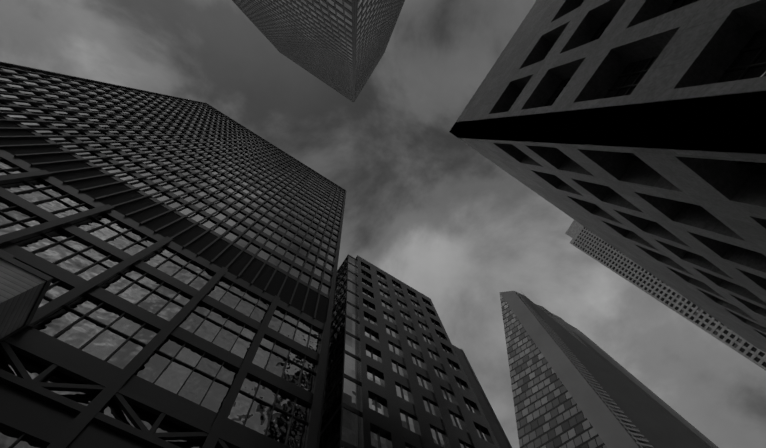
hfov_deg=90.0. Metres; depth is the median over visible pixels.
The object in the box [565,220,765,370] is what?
light stone tower
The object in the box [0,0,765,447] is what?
sky
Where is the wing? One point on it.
(23, 288)
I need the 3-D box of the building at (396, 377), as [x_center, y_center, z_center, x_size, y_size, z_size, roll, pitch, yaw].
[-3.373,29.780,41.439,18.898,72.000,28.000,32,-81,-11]
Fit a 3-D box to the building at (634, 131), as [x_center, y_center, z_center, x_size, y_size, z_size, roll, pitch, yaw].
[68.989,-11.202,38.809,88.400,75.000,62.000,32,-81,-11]
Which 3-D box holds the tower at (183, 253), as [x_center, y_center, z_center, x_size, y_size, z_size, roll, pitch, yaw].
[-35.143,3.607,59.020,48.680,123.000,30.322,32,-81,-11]
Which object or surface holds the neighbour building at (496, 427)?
on the ground
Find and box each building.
[319,254,499,447]
[449,0,765,351]
[452,345,511,447]
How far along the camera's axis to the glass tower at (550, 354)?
127.09 m
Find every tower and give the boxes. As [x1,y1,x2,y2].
[0,61,346,447]
[232,0,404,102]
[500,291,718,447]
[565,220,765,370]
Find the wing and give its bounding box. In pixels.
[0,249,52,338]
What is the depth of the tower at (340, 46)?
97.99 m

